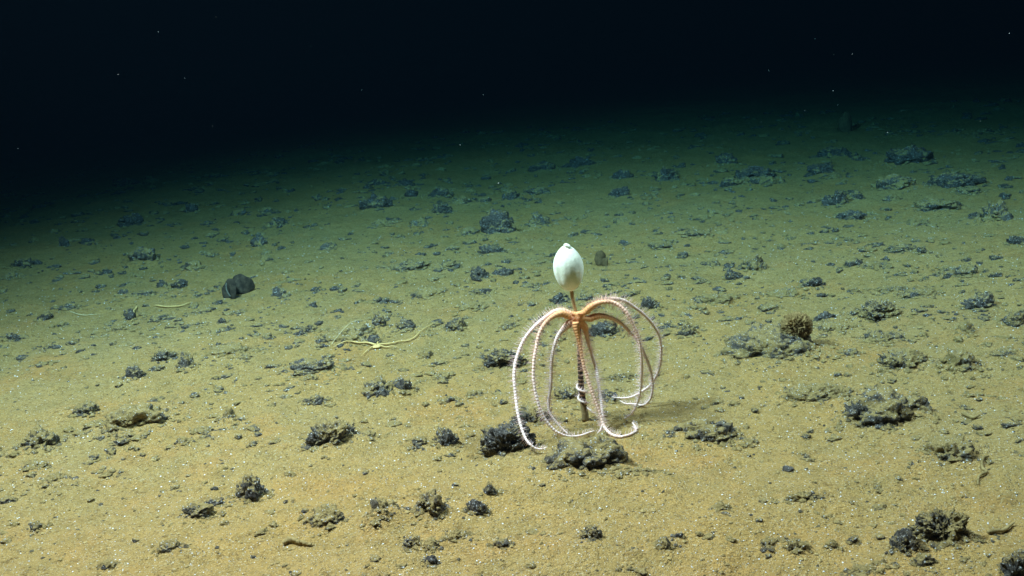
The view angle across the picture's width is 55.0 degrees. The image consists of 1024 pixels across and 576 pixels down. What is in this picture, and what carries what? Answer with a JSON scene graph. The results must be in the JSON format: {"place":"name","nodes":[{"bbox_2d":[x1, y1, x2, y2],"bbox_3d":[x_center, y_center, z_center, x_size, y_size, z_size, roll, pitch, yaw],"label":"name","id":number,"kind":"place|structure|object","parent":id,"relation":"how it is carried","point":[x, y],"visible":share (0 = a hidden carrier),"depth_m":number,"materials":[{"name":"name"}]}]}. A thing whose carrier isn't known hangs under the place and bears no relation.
{"place":"outdoors","nodes":[
{"label":"outdoors","id":0,"kind":"place"},
{"bbox_2d":[0,3,1023,575],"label":"seabed","id":1,"kind":"structure","parent":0,"point":[648,83],"depth_m":3.79,"materials":[{"name":"sand"}]},
{"bbox_2d":[10,258,33,267],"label":"rock","id":2,"kind":"object","parent":1,"relation":"on","point":[24,262],"visible":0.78,"depth_m":4.96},
{"bbox_2d":[20,424,59,449],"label":"craggy rock","id":3,"kind":"object","parent":1,"relation":"on","point":[36,436],"visible":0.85,"depth_m":2.61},
{"bbox_2d":[39,471,63,483],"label":"craggy rock","id":4,"kind":"object","parent":1,"relation":"on","point":[55,476],"visible":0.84,"depth_m":2.41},
{"bbox_2d":[72,400,99,416],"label":"rock","id":5,"kind":"object","parent":1,"relation":"on","point":[86,407],"visible":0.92,"depth_m":2.83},
{"bbox_2d":[110,321,133,331],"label":"rock","id":6,"kind":"object","parent":1,"relation":"on","point":[116,326],"visible":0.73,"depth_m":3.70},
{"bbox_2d":[117,213,143,226],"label":"craggy rock","id":7,"kind":"object","parent":1,"relation":"on","point":[132,219],"visible":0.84,"depth_m":5.95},
{"bbox_2d":[101,402,169,433],"bbox_3d":[-1.046,0.380,2.727,0.196,0.141,0.157,-5,15,0],"label":"craggy rock","id":8,"kind":"object","parent":1,"relation":"on","point":[122,417],"visible":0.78,"depth_m":2.68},
{"bbox_2d":[125,363,146,378],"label":"rock","id":9,"kind":"object","parent":1,"relation":"on","point":[133,370],"visible":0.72,"depth_m":3.09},
{"bbox_2d":[127,246,159,261],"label":"rock","id":10,"kind":"object","parent":1,"relation":"on","point":[138,254],"visible":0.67,"depth_m":4.85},
{"bbox_2d":[151,349,175,361],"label":"craggy rock","id":11,"kind":"object","parent":1,"relation":"on","point":[163,355],"visible":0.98,"depth_m":3.26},
{"bbox_2d":[156,538,179,553],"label":"rock","id":12,"kind":"object","parent":1,"relation":"on","point":[166,546],"visible":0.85,"depth_m":2.04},
{"bbox_2d":[175,350,195,368],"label":"craggy rock","id":13,"kind":"object","parent":1,"relation":"on","point":[185,359],"visible":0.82,"depth_m":3.13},
{"bbox_2d":[183,260,204,270],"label":"rock","id":14,"kind":"object","parent":1,"relation":"on","point":[191,265],"visible":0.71,"depth_m":4.61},
{"bbox_2d":[182,502,213,518],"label":"rock","id":15,"kind":"object","parent":1,"relation":"on","point":[202,510],"visible":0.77,"depth_m":2.18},
{"bbox_2d":[204,342,250,355],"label":"craggy rock","id":16,"kind":"object","parent":1,"relation":"on","point":[226,349],"visible":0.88,"depth_m":3.25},
{"bbox_2d":[222,274,254,298],"bbox_3d":[-1.164,-0.007,4.143,0.086,0.096,0.138,4,17,29],"label":"folded sponge","id":17,"kind":"object","parent":1,"relation":"on","point":[240,283],"visible":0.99,"depth_m":4.15},
{"bbox_2d":[235,473,263,501],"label":"rock","id":18,"kind":"object","parent":1,"relation":"on","point":[250,486],"visible":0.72,"depth_m":2.24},
{"bbox_2d":[281,536,311,545],"bbox_3d":[-0.443,0.523,2.031,0.070,0.018,0.018,-1,15,14],"label":"mud tube","id":19,"kind":"object","parent":1,"relation":"on","point":[288,540],"visible":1,"depth_m":2.03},
{"bbox_2d":[302,394,323,405],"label":"craggy rock","id":20,"kind":"object","parent":1,"relation":"on","point":[315,399],"visible":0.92,"depth_m":2.80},
{"bbox_2d":[290,357,337,375],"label":"craggy rock","id":21,"kind":"object","parent":1,"relation":"on","point":[304,366],"visible":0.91,"depth_m":3.06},
{"bbox_2d":[309,504,344,527],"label":"craggy rock","id":22,"kind":"object","parent":1,"relation":"on","point":[325,514],"visible":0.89,"depth_m":2.08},
{"bbox_2d":[304,418,355,449],"bbox_3d":[-0.461,0.387,2.512,0.136,0.109,0.113,-5,15,0],"label":"rock","id":23,"kind":"object","parent":1,"relation":"on","point":[324,430],"visible":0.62,"depth_m":2.48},
{"bbox_2d":[319,322,375,342],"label":"craggy rock","id":24,"kind":"object","parent":1,"relation":"on","point":[354,331],"visible":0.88,"depth_m":3.34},
{"bbox_2d":[358,193,392,209],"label":"craggy rock","id":25,"kind":"object","parent":1,"relation":"on","point":[373,201],"visible":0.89,"depth_m":5.69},
{"bbox_2d":[361,373,392,398],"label":"craggy rock","id":26,"kind":"object","parent":1,"relation":"on","point":[377,386],"visible":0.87,"depth_m":2.81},
{"bbox_2d":[372,311,386,326],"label":"craggy rock","id":27,"kind":"object","parent":1,"relation":"on","point":[377,319],"visible":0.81,"depth_m":3.44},
{"bbox_2d":[332,323,432,355],"bbox_3d":[-0.403,0.172,3.316,0.386,0.030,0.129,-14,18,-31],"label":"brittle star","id":28,"kind":"object","parent":1,"relation":"on","point":[377,345],"visible":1,"depth_m":3.29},
{"bbox_2d":[371,219,395,228],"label":"craggy rock","id":29,"kind":"object","parent":1,"relation":"on","point":[376,223],"visible":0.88,"depth_m":5.20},
{"bbox_2d":[370,497,398,515],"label":"craggy rock","id":30,"kind":"object","parent":1,"relation":"on","point":[381,504],"visible":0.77,"depth_m":2.06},
{"bbox_2d":[392,377,411,389],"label":"rock","id":31,"kind":"object","parent":1,"relation":"on","point":[400,383],"visible":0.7,"depth_m":2.84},
{"bbox_2d":[395,318,415,329],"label":"rock","id":32,"kind":"object","parent":1,"relation":"on","point":[405,323],"visible":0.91,"depth_m":3.43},
{"bbox_2d":[390,260,429,271],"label":"craggy rock","id":33,"kind":"object","parent":1,"relation":"on","point":[403,265],"visible":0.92,"depth_m":4.28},
{"bbox_2d":[402,534,420,547],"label":"craggy rock","id":34,"kind":"object","parent":1,"relation":"on","point":[412,540],"visible":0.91,"depth_m":1.96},
{"bbox_2d":[410,285,446,298],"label":"craggy rock","id":35,"kind":"object","parent":1,"relation":"on","point":[425,292],"visible":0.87,"depth_m":3.81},
{"bbox_2d":[415,488,445,516],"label":"craggy rock","id":36,"kind":"object","parent":1,"relation":"on","point":[432,502],"visible":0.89,"depth_m":2.05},
{"bbox_2d":[422,536,438,550],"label":"craggy rock","id":37,"kind":"object","parent":1,"relation":"on","point":[431,543],"visible":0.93,"depth_m":1.95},
{"bbox_2d":[428,187,453,196],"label":"rock","id":38,"kind":"object","parent":1,"relation":"on","point":[442,191],"visible":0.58,"depth_m":6.05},
{"bbox_2d":[430,203,453,213],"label":"craggy rock","id":39,"kind":"object","parent":1,"relation":"on","point":[445,208],"visible":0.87,"depth_m":5.51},
{"bbox_2d":[432,427,458,445],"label":"rock","id":40,"kind":"object","parent":1,"relation":"on","point":[444,436],"visible":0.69,"depth_m":2.44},
{"bbox_2d":[445,317,465,330],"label":"rock","id":41,"kind":"object","parent":1,"relation":"on","point":[457,323],"visible":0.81,"depth_m":3.38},
{"bbox_2d":[448,529,469,541],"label":"craggy rock","id":42,"kind":"object","parent":1,"relation":"on","point":[458,534],"visible":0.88,"depth_m":1.97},
{"bbox_2d":[459,301,489,309],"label":"craggy rock","id":43,"kind":"object","parent":1,"relation":"on","point":[470,305],"visible":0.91,"depth_m":3.59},
{"bbox_2d":[466,499,486,514],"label":"craggy rock","id":44,"kind":"object","parent":1,"relation":"on","point":[477,507],"visible":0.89,"depth_m":2.06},
{"bbox_2d":[470,266,490,281],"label":"craggy rock","id":45,"kind":"object","parent":1,"relation":"on","point":[479,274],"visible":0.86,"depth_m":3.97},
{"bbox_2d":[477,243,504,253],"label":"craggy rock","id":46,"kind":"object","parent":1,"relation":"on","point":[485,248],"visible":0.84,"depth_m":4.48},
{"bbox_2d":[479,208,516,234],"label":"rock","id":47,"kind":"object","parent":1,"relation":"on","point":[493,221],"visible":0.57,"depth_m":4.84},
{"bbox_2d":[480,348,527,368],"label":"rock","id":48,"kind":"object","parent":1,"relation":"on","point":[500,359],"visible":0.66,"depth_m":2.98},
{"bbox_2d":[479,419,537,457],"bbox_3d":[-0.009,0.387,2.390,0.146,0.128,0.107,-5,15,0],"label":"rock","id":49,"kind":"object","parent":1,"relation":"on","point":[502,438],"visible":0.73,"depth_m":2.35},
{"bbox_2d":[0,209,1021,575],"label":"shell grains","id":50,"kind":"object","parent":1,"relation":"on","point":[544,449],"visible":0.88,"depth_m":2.42},
{"bbox_2d":[0,153,1021,575],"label":"silted fragments","id":51,"kind":"object","parent":1,"relation":"on","point":[634,473],"visible":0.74,"depth_m":2.73,"materials":[{"name":"stone"}]},
{"bbox_2d":[0,97,1023,395],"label":"dark rubble","id":52,"kind":"object","parent":1,"relation":"on","point":[472,241],"visible":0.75,"depth_m":5.24,"materials":[{"name":"stone"}]},
{"bbox_2d":[0,104,1023,503],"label":"crust rubble","id":53,"kind":"object","parent":1,"relation":"on","point":[948,270],"visible":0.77,"depth_m":4.07,"materials":[{"name":"stone"}]},
{"bbox_2d":[0,125,1023,575],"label":"silted rubble","id":54,"kind":"object","parent":1,"relation":"on","point":[560,419],"visible":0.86,"depth_m":2.75,"materials":[{"name":"stone"}]},
{"bbox_2d":[0,154,1023,575],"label":"rock fragments","id":55,"kind":"object","parent":1,"relation":"on","point":[764,548],"visible":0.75,"depth_m":2.69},
{"bbox_2d":[0,128,1023,575],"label":"mud crumbs","id":56,"kind":"object","parent":1,"relation":"on","point":[534,404],"visible":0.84,"depth_m":2.48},
{"bbox_2d":[0,116,1023,575],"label":"dark crumbs","id":57,"kind":"object","parent":1,"relation":"on","point":[570,414],"visible":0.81,"depth_m":2.57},
{"bbox_2d":[512,404,552,423],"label":"craggy rock","id":58,"kind":"object","parent":1,"relation":"on","point":[529,414],"visible":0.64,"depth_m":2.52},
{"bbox_2d":[528,211,550,227],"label":"craggy rock","id":59,"kind":"object","parent":1,"relation":"on","point":[537,218],"visible":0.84,"depth_m":5.02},
{"bbox_2d":[528,160,555,171],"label":"craggy rock","id":60,"kind":"object","parent":1,"relation":"on","point":[543,165],"visible":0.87,"depth_m":6.90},
{"bbox_2d":[548,292,569,303],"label":"craggy rock","id":61,"kind":"object","parent":1,"relation":"on","point":[560,297],"visible":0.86,"depth_m":3.59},
{"bbox_2d":[554,384,578,399],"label":"craggy rock","id":62,"kind":"object","parent":1,"relation":"on","point":[566,392],"visible":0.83,"depth_m":2.70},
{"bbox_2d":[553,243,588,421],"bbox_3d":[0.152,0.122,2.464,0.075,0.481,0.069,-5,15,0],"label":"stalked sponge","id":63,"kind":"object","parent":1,"relation":"on","point":[568,268],"visible":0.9,"depth_m":2.40,"materials":[{"name":"white glass"}]},
{"bbox_2d":[507,293,665,450],"bbox_3d":[0.207,0.193,2.428,0.488,0.375,0.232,-15,18,-35],"label":"brittle star","id":64,"kind":"object","parent":63,"relation":"attached to","point":[576,320],"visible":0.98,"depth_m":2.42,"materials":[{"name":"white"}]},
{"bbox_2d":[567,156,596,167],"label":"craggy rock","id":65,"kind":"object","parent":1,"relation":"on","point":[576,161],"visible":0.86,"depth_m":6.92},
{"bbox_2d":[544,430,629,470],"bbox_3d":[0.173,0.395,2.247,0.198,0.127,0.131,-5,15,0],"label":"craggy rock","id":66,"kind":"object","parent":1,"relation":"on","point":[599,449],"visible":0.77,"depth_m":2.21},
{"bbox_2d":[580,524,602,538],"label":"craggy rock","id":67,"kind":"object","parent":1,"relation":"on","point":[591,531],"visible":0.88,"depth_m":1.93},
{"bbox_2d":[594,250,607,265],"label":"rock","id":68,"kind":"object","parent":1,"relation":"on","point":[600,259],"visible":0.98,"depth_m":4.08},
{"bbox_2d":[589,320,616,337],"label":"craggy rock","id":69,"kind":"object","parent":1,"relation":"on","point":[603,329],"visible":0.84,"depth_m":3.22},
{"bbox_2d":[608,186,630,196],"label":"craggy rock","id":70,"kind":"object","parent":1,"relation":"on","point":[621,191],"visible":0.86,"depth_m":5.56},
{"bbox_2d":[609,372,633,381],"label":"rock","id":71,"kind":"object","parent":1,"relation":"on","point":[620,377],"visible":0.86,"depth_m":2.81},
{"bbox_2d":[612,169,633,179],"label":"craggy rock","id":72,"kind":"object","parent":1,"relation":"on","point":[622,174],"visible":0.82,"depth_m":6.18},
{"bbox_2d":[640,296,659,309],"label":"rock","id":73,"kind":"object","parent":1,"relation":"on","point":[647,302],"visible":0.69,"depth_m":3.39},
{"bbox_2d":[648,240,671,250],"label":"craggy rock","id":74,"kind":"object","parent":1,"relation":"on","point":[654,245],"visible":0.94,"depth_m":4.30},
{"bbox_2d":[656,536,670,549],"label":"craggy rock","id":75,"kind":"object","parent":1,"relation":"on","point":[663,542],"visible":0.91,"depth_m":1.88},
{"bbox_2d":[654,165,679,181],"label":"craggy rock","id":76,"kind":"object","parent":1,"relation":"on","point":[664,173],"visible":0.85,"depth_m":6.05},
{"bbox_2d":[678,324,695,335],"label":"rock","id":77,"kind":"object","parent":1,"relation":"on","point":[689,329],"visible":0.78,"depth_m":3.11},
{"bbox_2d":[671,417,739,443],"bbox_3d":[0.467,0.359,2.380,0.174,0.098,0.103,-1,15,13],"label":"craggy rock","id":78,"kind":"object","parent":1,"relation":"on","point":[703,429],"visible":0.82,"depth_m":2.35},
{"bbox_2d":[693,293,733,305],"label":"craggy rock","id":79,"kind":"object","parent":1,"relation":"on","point":[714,298],"visible":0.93,"depth_m":3.46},
{"bbox_2d":[714,152,737,163],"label":"craggy rock","id":80,"kind":"object","parent":1,"relation":"on","point":[726,158],"visible":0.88,"depth_m":6.44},
{"bbox_2d":[719,176,741,186],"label":"craggy rock","id":81,"kind":"object","parent":1,"relation":"on","point":[727,181],"visible":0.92,"depth_m":5.70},
{"bbox_2d":[738,254,766,270],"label":"rock","id":82,"kind":"object","parent":1,"relation":"on","point":[757,262],"visible":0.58,"depth_m":3.80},
{"bbox_2d":[733,165,776,178],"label":"craggy rock","id":83,"kind":"object","parent":1,"relation":"on","point":[753,171],"visible":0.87,"depth_m":5.88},
{"bbox_2d":[748,176,779,184],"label":"craggy rock","id":84,"kind":"object","parent":1,"relation":"on","point":[761,180],"visible":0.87,"depth_m":5.69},
{"bbox_2d":[720,319,815,358],"bbox_3d":[0.759,0.193,2.927,0.296,0.179,0.238,-5,15,0],"label":"craggy rock","id":85,"kind":"object","parent":1,"relation":"on","point":[768,340],"visible":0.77,"depth_m":2.87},
{"bbox_2d":[780,311,813,338],"bbox_3d":[0.841,0.113,2.904,0.099,0.090,0.090,-5,15,0],"label":"xenophyophore","id":86,"kind":"object","parent":85,"relation":"on","point":[797,322],"visible":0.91,"depth_m":2.88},
{"bbox_2d":[786,538,807,550],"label":"craggy rock","id":87,"kind":"object","parent":1,"relation":"on","point":[795,543],"visible":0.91,"depth_m":1.85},
{"bbox_2d":[785,492,818,501],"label":"rock","id":88,"kind":"object","parent":1,"relation":"on","point":[796,497],"visible":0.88,"depth_m":2.02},
{"bbox_2d":[802,276,823,286],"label":"craggy rock","id":89,"kind":"object","parent":1,"relation":"on","point":[815,281],"visible":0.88,"depth_m":3.56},
{"bbox_2d":[786,382,850,401],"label":"craggy rock","id":90,"kind":"object","parent":1,"relation":"on","point":[819,391],"visible":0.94,"depth_m":2.54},
{"bbox_2d":[807,162,834,174],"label":"rock","id":91,"kind":"object","parent":1,"relation":"on","point":[818,168],"visible":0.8,"depth_m":5.86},
{"bbox_2d":[817,321,849,331],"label":"craggy rock","id":92,"kind":"object","parent":1,"relation":"on","point":[828,326],"visible":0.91,"depth_m":3.05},
{"bbox_2d":[817,145,851,157],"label":"craggy rock","id":93,"kind":"object","parent":1,"relation":"on","point":[836,151],"visible":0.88,"depth_m":6.49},
{"bbox_2d":[822,189,848,205],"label":"craggy rock","id":94,"kind":"object","parent":1,"relation":"on","point":[839,197],"visible":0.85,"depth_m":4.96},
{"bbox_2d":[839,112,851,131],"bbox_3d":[2.582,-1.282,7.597,0.113,0.159,0.044,-7,7,-8],"label":"fan sponge","id":95,"kind":"object","parent":1,"relation":"on","point":[845,122],"visible":1,"depth_m":7.58},
{"bbox_2d":[836,209,866,219],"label":"craggy rock","id":96,"kind":"object","parent":1,"relation":"on","point":[849,214],"visible":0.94,"depth_m":4.61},
{"bbox_2d":[847,564,875,574],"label":"craggy rock","id":97,"kind":"object","parent":1,"relation":"on","point":[866,568],"visible":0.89,"depth_m":1.77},
{"bbox_2d":[853,298,901,322],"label":"rock","id":98,"kind":"object","parent":1,"relation":"on","point":[876,310],"visible":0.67,"depth_m":3.14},
{"bbox_2d":[864,329,904,341],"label":"craggy rock","id":99,"kind":"object","parent":1,"relation":"on","point":[877,335],"visible":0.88,"depth_m":2.94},
{"bbox_2d":[842,384,932,428],"bbox_3d":[0.921,0.319,2.420,0.224,0.156,0.165,-5,15,0],"label":"craggy rock","id":100,"kind":"object","parent":1,"relation":"on","point":[879,405],"visible":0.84,"depth_m":2.38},
{"bbox_2d":[875,285,904,293],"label":"craggy rock","id":101,"kind":"object","parent":1,"relation":"on","point":[885,289],"visible":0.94,"depth_m":3.44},
{"bbox_2d":[876,173,915,189],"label":"craggy rock","id":102,"kind":"object","parent":1,"relation":"on","point":[893,181],"visible":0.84,"depth_m":5.11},
{"bbox_2d":[885,243,916,252],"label":"craggy rock","id":103,"kind":"object","parent":1,"relation":"on","point":[898,248],"visible":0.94,"depth_m":3.88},
{"bbox_2d":[876,347,929,367],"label":"craggy rock","id":104,"kind":"object","parent":1,"relation":"on","point":[903,357],"visible":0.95,"depth_m":2.71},
{"bbox_2d":[889,527,920,551],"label":"craggy rock","id":105,"kind":"object","parent":1,"relation":"on","point":[902,539],"visible":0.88,"depth_m":1.80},
{"bbox_2d":[884,143,933,164],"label":"craggy rock","id":106,"kind":"object","parent":1,"relation":"on","point":[911,153],"visible":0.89,"depth_m":5.88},
{"bbox_2d":[903,287,936,297],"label":"rock","id":107,"kind":"object","parent":1,"relation":"on","point":[909,293],"visible":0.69,"depth_m":3.37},
{"bbox_2d":[913,552,935,566],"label":"rock","id":108,"kind":"object","parent":1,"relation":"on","point":[922,559],"visible":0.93,"depth_m":1.76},
{"bbox_2d":[913,197,961,211],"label":"craggy rock","id":109,"kind":"object","parent":1,"relation":"on","point":[927,204],"visible":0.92,"depth_m":4.63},
{"bbox_2d":[907,507,972,545],"bbox_3d":[0.804,0.467,1.851,0.126,0.114,0.088,-5,15,0],"label":"rock","id":110,"kind":"object","parent":1,"relation":"on","point":[941,525],"visible":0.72,"depth_m":1.83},
{"bbox_2d":[922,433,975,460],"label":"craggy rock","id":111,"kind":"object","parent":1,"relation":"on","point":[953,445],"visible":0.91,"depth_m":2.17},
{"bbox_2d":[927,171,987,188],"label":"craggy rock","id":112,"kind":"object","parent":1,"relation":"on","point":[947,180],"visible":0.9,"depth_m":5.11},
{"bbox_2d":[939,347,978,371],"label":"craggy rock","id":113,"kind":"object","parent":1,"relation":"on","point":[962,357],"visible":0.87,"depth_m":2.63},
{"bbox_2d":[953,264,977,276],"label":"craggy rock","id":114,"kind":"object","parent":1,"relation":"on","point":[965,269],"visible":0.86,"depth_m":3.50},
{"bbox_2d":[957,185,982,194],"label":"craggy rock","id":115,"kind":"object","parent":1,"relation":"on","point":[969,189],"visible":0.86,"depth_m":4.90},
{"bbox_2d":[960,291,995,309],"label":"rock","id":116,"kind":"object","parent":1,"relation":"on","point":[985,300],"visible":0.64,"depth_m":3.14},
{"bbox_2d":[981,199,1013,221],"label":"craggy rock","id":117,"kind":"object","parent":1,"relation":"on","point":[999,209],"visible":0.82,"depth_m":4.25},
{"bbox_2d":[989,347,1017,356],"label":"craggy rock","id":118,"kind":"object","parent":1,"relation":"on","point":[1002,351],"visible":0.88,"depth_m":2.69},
{"bbox_2d":[1000,549,1023,575],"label":"craggy rock","id":119,"kind":"object","parent":1,"relation":"on","point":[1011,564],"visible":1,"depth_m":1.70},
{"bbox_2d":[1002,311,1023,326],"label":"craggy rock","id":120,"kind":"object","parent":1,"relation":"on","point":[1015,319],"visible":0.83,"depth_m":2.94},
{"bbox_2d":[0,0,1023,83],"label":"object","id":121,"kind":"structure","parent":0,"point":[40,39],"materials":[{"name":"liquid"}]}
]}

